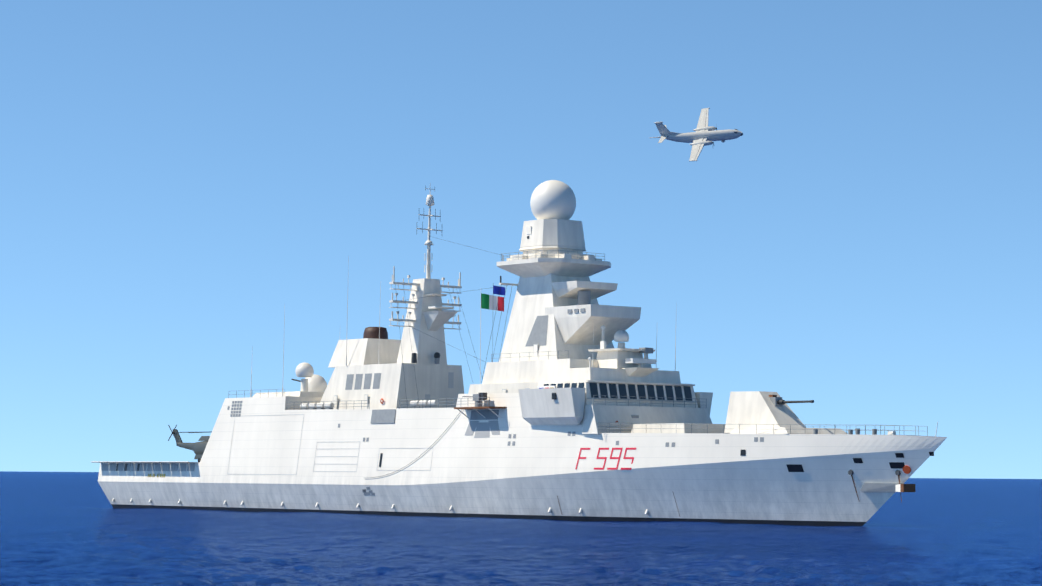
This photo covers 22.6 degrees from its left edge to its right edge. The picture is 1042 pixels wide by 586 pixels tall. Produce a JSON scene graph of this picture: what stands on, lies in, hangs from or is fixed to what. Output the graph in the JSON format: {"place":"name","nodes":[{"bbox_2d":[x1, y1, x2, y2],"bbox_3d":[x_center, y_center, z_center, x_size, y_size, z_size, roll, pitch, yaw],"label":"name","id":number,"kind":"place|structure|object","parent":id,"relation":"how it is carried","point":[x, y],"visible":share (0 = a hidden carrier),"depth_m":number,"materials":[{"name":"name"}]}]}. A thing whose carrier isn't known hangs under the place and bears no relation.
{"place":"outdoors","nodes":[
{"label":"outdoors","id":0,"kind":"place"},
{"bbox_2d":[91,401,937,517],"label":"hull fittings","id":1,"kind":"object","parent":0,"point":[897,466],"visible":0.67,"depth_m":285.88,"materials":[{"name":"grey metal"}]},
{"bbox_2d":[0,471,1041,585],"bbox_3d":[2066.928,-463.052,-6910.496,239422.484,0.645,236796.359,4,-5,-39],"label":"sea","id":2,"kind":"structure","parent":0,"point":[67,529],"depth_m":174.13,"materials":[{"name":"liquid"}]},
{"bbox_2d":[98,393,946,525],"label":"hull","id":3,"kind":"object","parent":2,"relation":"in","point":[533,473],"visible":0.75,"depth_m":286.65,"materials":[{"name":"paint"}]},
{"bbox_2d":[168,425,209,461],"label":"helicopter","id":4,"kind":"object","parent":3,"relation":"on","point":[198,448],"visible":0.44,"depth_m":352.37,"materials":[{"name":"grey metal"}]},
{"bbox_2d":[228,180,927,437],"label":"superstructure","id":5,"kind":"object","parent":3,"relation":"on","point":[562,360],"visible":0.9,"depth_m":292.76,"materials":[{"name":"paint"}]},
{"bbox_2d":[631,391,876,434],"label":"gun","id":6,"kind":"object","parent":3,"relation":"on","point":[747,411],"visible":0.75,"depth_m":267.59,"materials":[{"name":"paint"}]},
{"bbox_2d":[0,0,1041,478],"label":"sky","id":7,"kind":"structure","parent":0,"point":[180,179],"materials":[{"name":"blue"}]},
{"bbox_2d":[650,108,742,160],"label":"aircraft","id":8,"kind":"object","parent":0,"point":[702,136],"visible":1,"depth_m":920.55,"materials":[{"name":"grey metal"}]}
]}

